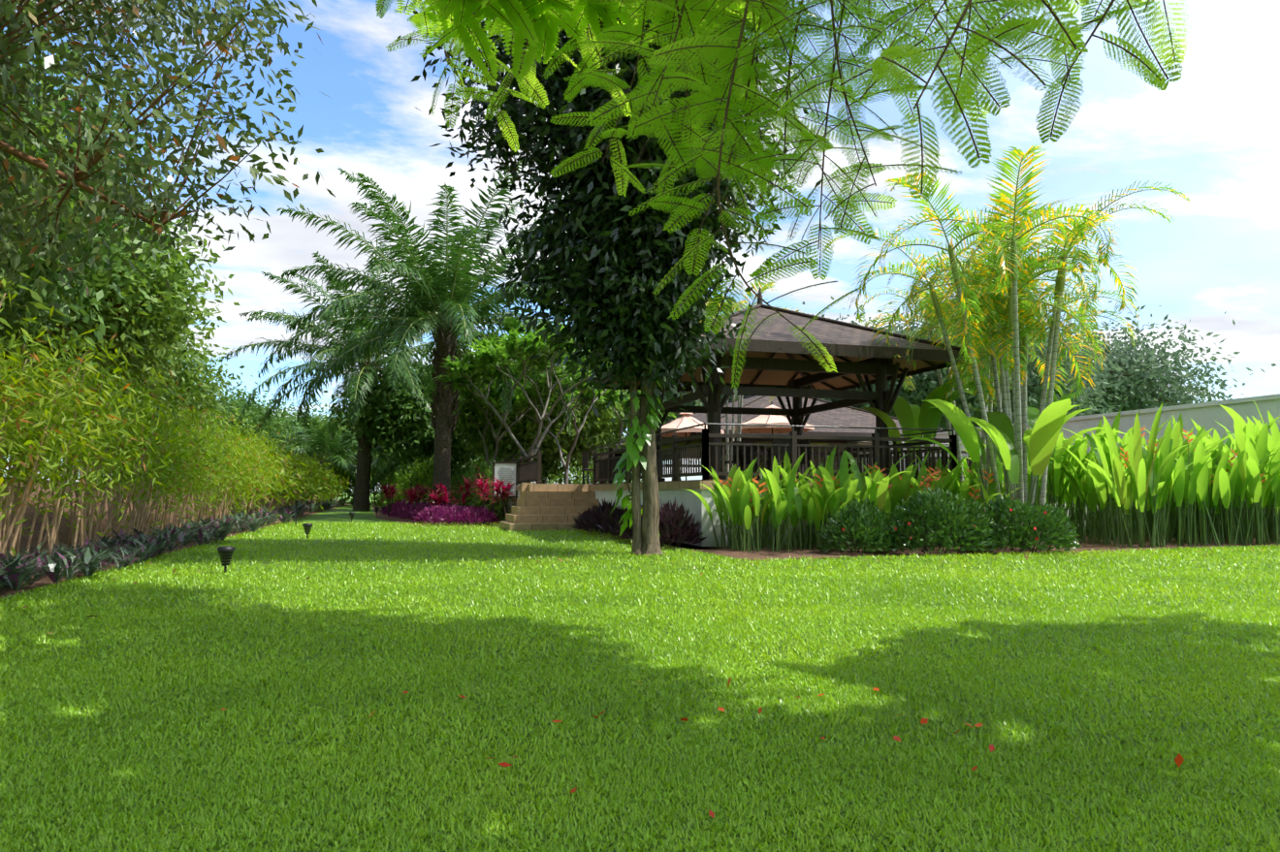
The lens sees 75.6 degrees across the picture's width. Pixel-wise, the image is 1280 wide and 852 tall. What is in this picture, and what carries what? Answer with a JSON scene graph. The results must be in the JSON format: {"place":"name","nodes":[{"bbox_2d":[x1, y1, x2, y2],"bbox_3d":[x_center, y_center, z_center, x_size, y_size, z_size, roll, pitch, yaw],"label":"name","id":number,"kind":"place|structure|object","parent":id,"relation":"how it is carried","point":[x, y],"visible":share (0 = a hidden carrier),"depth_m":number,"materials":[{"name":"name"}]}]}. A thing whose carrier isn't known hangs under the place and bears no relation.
{"place":"outdoors","nodes":[
{"label":"outdoors","id":0,"kind":"place"},
{"bbox_2d":[1,477,319,555],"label":"stems","id":1,"kind":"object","parent":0,"point":[63,530],"depth_m":15.04,"materials":[{"name":"plant"}]},
{"bbox_2d":[0,0,335,328],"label":"tree","id":2,"kind":"object","parent":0,"point":[85,10],"depth_m":9.83,"materials":[{"name":"plant"}]},
{"bbox_2d":[453,358,557,467],"bbox_3d":[-5.753,0.270,33.334,3.886,6.600,6.552,4,-6,-40],"label":"plumeria","id":3,"kind":"object","parent":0,"point":[495,397],"depth_m":32.30,"materials":[{"name":"plant"}]},
{"bbox_2d":[429,313,612,461],"bbox_3d":[-3.366,-0.361,27.367,6.932,6.910,7.084,1,-5,-16],"label":"plumeria","id":4,"kind":"object","parent":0,"point":[496,351],"depth_m":26.60,"materials":[{"name":"plant"}]},
{"bbox_2d":[506,341,624,483],"bbox_3d":[-2.430,0.073,29.999,4.881,6.449,6.230,1,-5,-16],"label":"plumeria","id":5,"kind":"object","parent":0,"point":[541,386],"depth_m":29.89,"materials":[{"name":"plant"}]},
{"bbox_2d":[581,450,640,483],"bbox_3d":[-0.600,1.253,24.256,1.853,0.970,1.853,-2,-5,23],"label":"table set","id":6,"kind":"object","parent":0,"point":[585,461],"visible":0.08,"depth_m":23.89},
{"bbox_2d":[548,378,676,483],"bbox_3d":[-1.722,0.622,35.452,6.723,6.238,5.638,1,-5,-16],"label":"plumeria","id":7,"kind":"object","parent":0,"point":[616,399],"depth_m":34.24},
{"bbox_2d":[0,492,1279,851],"bbox_3d":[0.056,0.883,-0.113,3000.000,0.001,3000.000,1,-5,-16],"label":"lawn","id":8,"kind":"structure","parent":0,"point":[336,514],"depth_m":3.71,"materials":[{"name":"green plant"}]},
{"bbox_2d":[0,0,132,329],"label":"tree","id":9,"kind":"object","parent":8,"relation":"on","point":[60,238],"depth_m":15.29,"materials":[{"name":"plant"}]},
{"bbox_2d":[28,314,257,435],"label":"tree","id":10,"kind":"object","parent":8,"relation":"on","point":[189,366],"depth_m":40.54,"materials":[{"name":"plant"}]},
{"bbox_2d":[217,545,234,573],"bbox_3d":[-4.527,1.477,9.014,0.179,0.319,0.179,1,-5,-16],"label":"garden light","id":11,"kind":"object","parent":8,"relation":"on","point":[225,553],"visible":0.98,"depth_m":8.97,"materials":[{"name":"black plastic"}]},
{"bbox_2d":[197,375,309,453],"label":"tree","id":12,"kind":"object","parent":8,"relation":"on","point":[255,407],"depth_m":57.51,"materials":[{"name":"plant"}]},
{"bbox_2d":[302,523,312,538],"bbox_3d":[-6.339,2.017,15.723,0.179,0.319,0.179,1,-5,-16],"label":"garden light","id":13,"kind":"object","parent":8,"relation":"on","point":[307,528],"visible":1,"depth_m":15.68,"materials":[{"name":"black plastic"}]},
{"bbox_2d":[269,411,376,491],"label":"palm leaflets","id":14,"kind":"object","parent":8,"relation":"on","point":[334,447],"visible":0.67,"depth_m":51.04,"materials":[{"name":"leaves"}]},
{"bbox_2d":[281,420,374,477],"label":"palm rachis","id":15,"kind":"object","parent":14,"relation":"attached to","point":[325,447],"visible":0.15,"depth_m":51.23,"materials":[{"name":"green"}]},
{"bbox_2d":[265,391,381,496],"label":"tree","id":16,"kind":"object","parent":8,"relation":"on","point":[321,419],"visible":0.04,"depth_m":64.29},
{"bbox_2d":[289,410,395,505],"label":"tree","id":17,"kind":"object","parent":8,"relation":"on","point":[372,473],"depth_m":55.18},
{"bbox_2d":[352,361,380,511],"bbox_3d":[-13.250,0.409,40.120,1.189,7.427,1.150,1,-5,-16],"label":"palm trunk","id":18,"kind":"object","parent":8,"relation":"on","point":[362,487],"visible":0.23,"depth_m":39.60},
{"bbox_2d":[222,244,436,439],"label":"palm fronds","id":19,"kind":"object","parent":18,"relation":"attached to","point":[381,368],"visible":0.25,"depth_m":39.29,"materials":[{"name":"green"}]},
{"bbox_2d":[220,241,482,441],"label":"oil palm leaflets","id":20,"kind":"object","parent":19,"relation":"attached to","point":[351,381],"visible":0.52,"depth_m":38.45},
{"bbox_2d":[344,477,411,505],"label":"leafy shrub","id":21,"kind":"object","parent":8,"relation":"on","point":[353,496],"depth_m":56.45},
{"bbox_2d":[322,346,492,503],"bbox_3d":[-10.534,0.161,40.744,9.565,8.232,9.532,1,-5,-16],"label":"terrace tree","id":22,"kind":"object","parent":8,"relation":"on","point":[386,406],"depth_m":38.76,"materials":[{"name":"plant"}]},
{"bbox_2d":[499,482,599,531],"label":"stone stairs","id":23,"kind":"structure","parent":8,"relation":"on","point":[541,507],"depth_m":19.93,"materials":[{"name":"stone"}]},
{"bbox_2d":[396,0,774,555],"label":"tree","id":24,"kind":"object","parent":8,"relation":"on","point":[543,272],"depth_m":11.29,"materials":[{"name":"plant"}]},
{"bbox_2d":[0,503,1279,598],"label":"soil beds","id":25,"kind":"object","parent":8,"relation":"on","point":[765,553],"visible":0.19,"depth_m":12.68,"materials":[{"name":"soil"}]},
{"bbox_2d":[0,0,217,387],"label":"tree","id":26,"kind":"object","parent":25,"relation":"on","point":[15,314],"depth_m":20.08,"materials":[{"name":"plant"}]},
{"bbox_2d":[0,155,239,481],"bbox_3d":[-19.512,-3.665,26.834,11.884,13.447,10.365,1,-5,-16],"label":"tree","id":27,"kind":"object","parent":25,"relation":"on","point":[157,318],"depth_m":26.85,"materials":[{"name":"plant"}]},
{"bbox_2d":[0,497,347,592],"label":"border plants","id":28,"kind":"object","parent":25,"relation":"on","point":[16,570],"visible":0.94,"depth_m":10.50,"materials":[{"name":"green plant"}]},
{"bbox_2d":[0,273,354,581],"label":"bamboo hedge leaves","id":29,"kind":"object","parent":25,"relation":"on","point":[263,468],"visible":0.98,"depth_m":10.75,"materials":[{"name":"plant"}]},
{"bbox_2d":[376,481,401,517],"bbox_3d":[-8.918,2.596,29.407,1.157,1.327,1.099,1,-5,-16],"label":"cordyline","id":30,"kind":"object","parent":25,"relation":"on","point":[385,489],"depth_m":29.42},
{"bbox_2d":[375,470,431,510],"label":"bright bush","id":31,"kind":"object","parent":25,"relation":"on","point":[380,499],"depth_m":41.28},
{"bbox_2d":[387,502,429,517],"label":"purple groundcover","id":32,"kind":"object","parent":25,"relation":"on","point":[399,511],"visible":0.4,"depth_m":27.55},
{"bbox_2d":[399,501,430,520],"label":"purple groundcover","id":33,"kind":"object","parent":25,"relation":"on","point":[406,513],"depth_m":26.21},
{"bbox_2d":[401,482,429,508],"bbox_3d":[-7.184,2.394,26.422,1.253,1.252,0.894,4,-6,-39],"label":"cordyline","id":34,"kind":"object","parent":25,"relation":"on","point":[413,496],"depth_m":26.36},
{"bbox_2d":[381,454,457,509],"bbox_3d":[-9.802,2.621,37.793,3.929,2.713,3.894,1,-5,-16],"label":"leafy shrub","id":35,"kind":"object","parent":25,"relation":"on","point":[413,475],"depth_m":37.21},
{"bbox_2d":[405,502,456,521],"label":"purple groundcover","id":36,"kind":"object","parent":25,"relation":"on","point":[412,515],"depth_m":25.24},
{"bbox_2d":[427,482,450,504],"bbox_3d":[-6.760,2.526,27.971,0.965,1.238,1.121,1,-5,-16],"label":"cordyline","id":37,"kind":"object","parent":25,"relation":"on","point":[438,487],"depth_m":27.91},
{"bbox_2d":[424,485,464,507],"bbox_3d":[-5.810,2.286,24.216,1.289,1.116,0.961,1,-5,-16],"label":"cordyline","id":38,"kind":"object","parent":25,"relation":"on","point":[440,497],"depth_m":24.13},
{"bbox_2d":[413,504,477,523],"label":"purple groundcover","id":39,"kind":"object","parent":25,"relation":"on","point":[424,515],"depth_m":23.31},
{"bbox_2d":[429,319,461,505],"bbox_3d":[-7.143,-0.432,30.184,1.102,7.497,1.101,1,-5,-16],"label":"palm trunk","id":40,"kind":"object","parent":25,"relation":"on","point":[443,408],"visible":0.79,"depth_m":29.88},
{"bbox_2d":[261,170,583,427],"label":"palm fronds","id":41,"kind":"object","parent":40,"relation":"attached to","point":[432,319],"visible":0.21,"depth_m":29.21,"materials":[{"name":"green"}]},
{"bbox_2d":[256,156,599,441],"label":"oil palm leaflets","id":42,"kind":"object","parent":41,"relation":"attached to","point":[437,273],"visible":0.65,"depth_m":28.63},
{"bbox_2d":[449,463,472,496],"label":"shrub","id":43,"kind":"object","parent":25,"relation":"on","point":[453,482],"depth_m":35.44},
{"bbox_2d":[451,476,473,506],"bbox_3d":[-5.340,2.214,25.445,1.048,1.456,0.969,1,-5,-16],"label":"cordyline","id":44,"kind":"object","parent":25,"relation":"on","point":[465,487],"depth_m":25.32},
{"bbox_2d":[450,470,477,506],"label":"plant","id":45,"kind":"object","parent":25,"relation":"on","point":[459,483],"visible":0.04,"depth_m":31.27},
{"bbox_2d":[429,504,499,525],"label":"purple groundcover","id":46,"kind":"object","parent":25,"relation":"on","point":[440,517],"depth_m":22.18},
{"bbox_2d":[455,453,491,511],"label":"shrub","id":47,"kind":"object","parent":25,"relation":"on","point":[476,461],"depth_m":29.36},
{"bbox_2d":[455,461,505,519],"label":"shrub","id":48,"kind":"object","parent":25,"relation":"on","point":[468,475],"depth_m":26.93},
{"bbox_2d":[468,473,495,524],"bbox_3d":[-4.306,2.003,22.691,0.989,1.432,1.241,1,-5,-16],"label":"cordyline","id":49,"kind":"object","parent":25,"relation":"on","point":[480,484],"depth_m":22.62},
{"bbox_2d":[464,459,514,521],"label":"shrub","id":50,"kind":"object","parent":25,"relation":"on","point":[474,500],"depth_m":24.56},
{"bbox_2d":[485,477,519,516],"bbox_3d":[-3.716,2.016,22.304,1.104,1.343,0.965,1,-5,-16],"label":"cordyline","id":51,"kind":"object","parent":25,"relation":"on","point":[505,491],"depth_m":22.29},
{"bbox_2d":[492,461,517,513],"bbox_3d":[-3.915,1.926,23.946,0.720,1.780,0.050,0,-5,-5],"label":"sign frame","id":52,"kind":"object","parent":25,"relation":"on","point":[494,463],"visible":0.71,"depth_m":23.95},
{"bbox_2d":[494,463,515,496],"bbox_3d":[-3.915,1.562,23.976,0.620,0.950,0.020,0,-5,-5],"label":"sign panel","id":53,"kind":"object","parent":52,"relation":"attached to","point":[504,469],"visible":0.47,"depth_m":23.98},
{"bbox_2d":[569,505,604,532],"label":"bronze shrub","id":54,"kind":"object","parent":25,"relation":"on","point":[579,522],"depth_m":18.50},
{"bbox_2d":[581,497,616,534],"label":"bronze shrub","id":55,"kind":"object","parent":25,"relation":"on","point":[593,518],"depth_m":17.40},
{"bbox_2d":[597,505,626,537],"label":"bronze shrub","id":56,"kind":"object","parent":25,"relation":"on","point":[607,521],"depth_m":16.33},
{"bbox_2d":[608,505,642,540],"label":"bronze shrub","id":57,"kind":"object","parent":25,"relation":"on","point":[617,525],"depth_m":15.39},
{"bbox_2d":[616,506,683,541],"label":"bronze shrub","id":58,"kind":"object","parent":25,"relation":"on","point":[628,533],"visible":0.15,"depth_m":14.28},
{"bbox_2d":[658,497,706,547],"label":"bronze shrub","id":59,"kind":"object","parent":25,"relation":"on","point":[676,519],"depth_m":13.12,"materials":[{"name":"plant"}]},
{"bbox_2d":[687,447,1020,552],"bbox_3d":[3.494,1.163,13.509,5.634,1.635,2.338,1,-5,-16],"label":"heliconia","id":60,"kind":"object","parent":25,"relation":"on","point":[802,498],"depth_m":12.93,"materials":[{"name":"plant"}]},
{"bbox_2d":[718,464,993,511],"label":"flowers","id":61,"kind":"object","parent":60,"relation":"attached to","point":[881,470],"visible":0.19,"depth_m":13.41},
{"bbox_2d":[815,498,904,553],"bbox_3d":[3.221,1.454,12.088,1.319,0.834,1.163,1,-5,-16],"label":"shrub","id":62,"kind":"object","parent":25,"relation":"on","point":[860,512],"depth_m":11.83,"materials":[{"name":"plant"}]},
{"bbox_2d":[870,484,1006,553],"bbox_3d":[4.414,1.376,12.248,2.158,1.019,1.473,1,-5,-16],"label":"shrub","id":63,"kind":"object","parent":25,"relation":"on","point":[932,503],"depth_m":11.85,"materials":[{"name":"plant"}]},
{"bbox_2d":[906,398,1092,547],"bbox_3d":[5.615,0.780,13.281,2.558,2.371,2.949,1,-5,-16],"label":"banana plant","id":64,"kind":"object","parent":25,"relation":"on","point":[1050,422],"depth_m":13.22,"materials":[{"name":"plant"}]},
{"bbox_2d":[938,280,1062,543],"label":"palm trunks","id":65,"kind":"object","parent":25,"relation":"on","point":[1019,397],"visible":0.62,"depth_m":14.39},
{"bbox_2d":[928,235,1066,378],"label":"areca palm crownshafts","id":66,"kind":"object","parent":65,"relation":"on","point":[1060,286],"visible":0.46,"depth_m":14.39,"materials":[{"name":"green"}]},
{"bbox_2d":[823,143,1190,413],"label":"areca palm clump leaflets","id":67,"kind":"object","parent":65,"relation":"attached to","point":[1024,311],"visible":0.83,"depth_m":13.94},
{"bbox_2d":[825,154,1185,411],"bbox_3d":[6.215,-2.032,14.218,5.773,3.882,5.368,1,-5,-16],"label":"areca palm rachis","id":68,"kind":"object","parent":67,"relation":"attached to","point":[1008,240],"visible":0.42,"depth_m":14.08,"materials":[{"name":"yellow"}]},
{"bbox_2d":[967,495,1082,552],"bbox_3d":[5.729,1.459,12.365,1.741,0.871,1.366,1,-5,-16],"label":"shrub","id":69,"kind":"object","parent":25,"relation":"on","point":[1035,516],"depth_m":11.99,"materials":[{"name":"plant"}]},
{"bbox_2d":[1022,391,1126,541],"bbox_3d":[7.274,0.746,15.493,2.383,2.792,2.768,1,-5,-16],"label":"banana plant","id":70,"kind":"object","parent":25,"relation":"on","point":[1033,413],"depth_m":15.05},
{"bbox_2d":[989,402,1279,547],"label":"heliconia","id":71,"kind":"object","parent":25,"relation":"on","point":[1256,447],"depth_m":14.01,"materials":[{"name":"plant"}]},
{"bbox_2d":[1086,426,1265,485],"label":"flowers","id":72,"kind":"object","parent":71,"relation":"attached to","point":[1190,440],"visible":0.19,"depth_m":13.91,"materials":[{"name":"plant"}]},
{"bbox_2d":[22,512,1264,634],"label":"fallen dry leaves","id":73,"kind":"object","parent":8,"relation":"on","point":[1026,557],"visible":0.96,"depth_m":10.23,"materials":[{"name":"brown plant"}]},
{"bbox_2d":[605,389,702,480],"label":"tree","id":74,"kind":"object","parent":8,"relation":"on","point":[691,403],"depth_m":72.80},
{"bbox_2d":[491,0,821,555],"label":"tree","id":75,"kind":"object","parent":8,"relation":"on","point":[705,352],"depth_m":11.47,"materials":[{"name":"plant"}]},
{"bbox_2d":[624,283,646,520],"bbox_3d":[-0.057,-0.340,11.927,0.387,3.886,0.358,1,-5,-16],"label":"climbing vine","id":76,"kind":"object","parent":75,"relation":"attached to","point":[642,414],"visible":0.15,"depth_m":11.78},
{"bbox_2d":[609,278,664,536],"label":"climber leaves","id":77,"kind":"object","parent":75,"relation":"attached to","point":[630,454],"visible":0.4,"depth_m":11.65,"materials":[{"name":"plant"}]},
{"bbox_2d":[221,566,1183,819],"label":"fallen petals","id":78,"kind":"object","parent":8,"relation":"on","point":[1179,760],"visible":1,"depth_m":2.88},
{"bbox_2d":[379,0,1174,383],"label":"flame tree branches","id":79,"kind":"object","parent":8,"relation":"on","point":[835,58],"visible":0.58,"depth_m":4.34,"materials":[{"name":"plant"}]},
{"bbox_2d":[375,0,1191,389],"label":"flame tree leaflets","id":80,"kind":"object","parent":79,"relation":"attached to","point":[544,23],"visible":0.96,"depth_m":4.47,"materials":[{"name":"plant"}]},
{"bbox_2d":[694,314,896,417],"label":"tree","id":81,"kind":"object","parent":8,"relation":"on","point":[827,400],"depth_m":52.72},
{"bbox_2d":[681,296,947,429],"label":"tree","id":82,"kind":"object","parent":8,"relation":"on","point":[832,298],"depth_m":58.36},
{"bbox_2d":[495,489,1135,546],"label":"low wall","id":83,"kind":"structure","parent":8,"relation":"on","point":[691,501],"depth_m":13.89,"materials":[{"name":"paint"}]},
{"bbox_2d":[451,362,630,484],"bbox_3d":[-4.456,0.022,36.387,8.906,7.685,8.817,1,-5,-16],"label":"terrace tree","id":84,"kind":"object","parent":83,"relation":"on","point":[596,430],"depth_m":34.56,"materials":[{"name":"plant"}]},
{"bbox_2d":[546,457,607,484],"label":"leafy shrub","id":85,"kind":"object","parent":83,"relation":"on","point":[572,480],"depth_m":43.12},
{"bbox_2d":[465,429,1002,484],"bbox_3d":[-3.211,1.611,27.889,13.534,0.840,32.036,4,-6,-44],"label":"railing","id":86,"kind":"object","parent":83,"relation":"on","point":[529,471],"visible":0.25,"depth_m":14.82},
{"bbox_2d":[489,422,1087,463],"bbox_3d":[-3.211,1.145,27.926,13.440,0.114,31.943,4,-6,-44],"label":"railing","id":87,"kind":"object","parent":86,"relation":"attached to","point":[858,441],"visible":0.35,"depth_m":14.83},
{"bbox_2d":[604,429,902,467],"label":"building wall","id":88,"kind":"structure","parent":83,"relation":"on","point":[826,433],"depth_m":32.63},
{"bbox_2d":[620,439,833,455],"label":"restaurant ceiling boards","id":89,"kind":"object","parent":88,"relation":"attached to","point":[684,443],"depth_m":48.72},
{"bbox_2d":[606,395,938,447],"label":"restaurant roof shingles","id":90,"kind":"object","parent":88,"relation":"on","point":[845,417],"depth_m":34.40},
{"bbox_2d":[621,395,943,440],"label":"roof ridge caps","id":91,"kind":"object","parent":90,"relation":"on","point":[723,415],"depth_m":35.86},
{"bbox_2d":[515,480,1003,490],"bbox_3d":[2.028,2.383,31.124,14.870,0.140,33.280,1,-5,-16],"label":"wall coping","id":92,"kind":"object","parent":83,"relation":"on","point":[690,485],"visible":0.17,"depth_m":14.85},
{"bbox_2d":[519,480,1003,485],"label":"terrace deck boards","id":93,"kind":"object","parent":83,"relation":"on","point":[684,481],"visible":0.04,"depth_m":14.91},
{"bbox_2d":[721,438,810,479],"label":"chairs","id":94,"kind":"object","parent":93,"relation":"on","point":[775,450],"depth_m":18.24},
{"bbox_2d":[595,336,968,481],"bbox_3d":[2.679,-0.656,18.271,6.185,3.817,6.185,1,-5,-16],"label":"gazebo frame","id":95,"kind":"object","parent":83,"relation":"on","point":[879,366],"visible":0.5,"depth_m":16.69,"materials":[{"name":"wood"}]},
{"bbox_2d":[607,348,945,389],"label":"pavilion ceiling boards","id":96,"kind":"object","parent":95,"relation":"attached to","point":[772,377],"depth_m":20.52,"materials":[{"name":"wood"}]},
{"bbox_2d":[701,307,957,351],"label":"pavilion roof shingles","id":97,"kind":"object","parent":95,"relation":"on","point":[821,332],"visible":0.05,"depth_m":16.44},
{"bbox_2d":[595,287,968,378],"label":"pavilion roof ridge caps","id":98,"kind":"object","parent":97,"relation":"on","point":[761,304],"visible":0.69,"depth_m":17.42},
{"bbox_2d":[854,373,1000,479],"bbox_3d":[6.130,0.679,16.921,2.447,3.153,2.820,7,-9,-57],"label":"banana plant","id":99,"kind":"object","parent":8,"relation":"on","point":[913,416],"depth_m":16.66,"materials":[{"name":"plant"}]},
{"bbox_2d":[936,326,1001,498],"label":"palm trunks","id":100,"kind":"object","parent":8,"relation":"on","point":[987,464],"visible":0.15,"depth_m":17.26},
{"bbox_2d":[823,297,1122,430],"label":"tree","id":101,"kind":"object","parent":8,"relation":"on","point":[922,388],"depth_m":46.58,"materials":[{"name":"plant"}]},
{"bbox_2d":[721,393,1279,533],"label":"white boundary wall","id":102,"kind":"structure","parent":8,"relation":"on","point":[1209,414],"depth_m":20.20,"materials":[{"name":"paint"}]},
{"bbox_2d":[934,417,1236,536],"bbox_3d":[10.200,1.131,18.478,7.223,2.497,4.129,1,-5,-16],"label":"heliconia","id":103,"kind":"object","parent":8,"relation":"on","point":[1001,477],"depth_m":18.00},
{"bbox_2d":[945,294,1276,428],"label":"tree","id":104,"kind":"object","parent":8,"relation":"on","point":[1130,360],"depth_m":63.11,"materials":[{"name":"plant"}]},
{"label":"tree","id":105,"kind":"object","parent":8,"relation":"on","visible":0},
{"bbox_2d":[354,447,411,491],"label":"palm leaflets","id":106,"kind":"object","parent":105,"relation":"on","point":[384,470],"visible":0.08,"depth_m":49.12,"materials":[{"name":"plant"}]},
{"bbox_2d":[2,0,1279,491],"label":"sky","id":107,"kind":"structure","parent":0,"point":[1213,132],"materials":[{"name":"blue"}]},
{"bbox_2d":[661,413,724,437],"bbox_3d":[1.675,-0.121,30.069,2.744,0.898,2.744,1,-5,-16],"label":"umbrella canvas","id":108,"kind":"object","parent":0,"point":[688,421],"visible":0.56,"depth_m":29.49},
{"bbox_2d":[705,394,742,479],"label":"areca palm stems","id":109,"kind":"object","parent":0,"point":[739,417],"visible":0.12,"depth_m":22.88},
{"bbox_2d":[694,281,803,406],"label":"tree leaves","id":110,"kind":"object","parent":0,"point":[750,295],"depth_m":22.00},
{"bbox_2d":[731,404,814,433],"bbox_3d":[4.486,-0.288,27.990,2.744,0.898,2.744,1,-5,-16],"label":"umbrella canvas","id":111,"kind":"object","parent":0,"point":[772,420],"visible":0.71,"depth_m":27.50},
{"bbox_2d":[857,258,1086,389],"bbox_3d":[6.949,-2.271,17.584,4.119,2.974,5.381,1,-5,-16],"label":"areca palm rachis","id":112,"kind":"object","parent":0,"point":[934,319],"visible":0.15,"depth_m":18.11,"materials":[{"name":"yellow"}]},
{"bbox_2d":[858,220,1099,390],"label":"areca palm clump leaflets","id":113,"kind":"object","parent":112,"relation":"on","point":[956,338],"visible":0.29,"depth_m":17.66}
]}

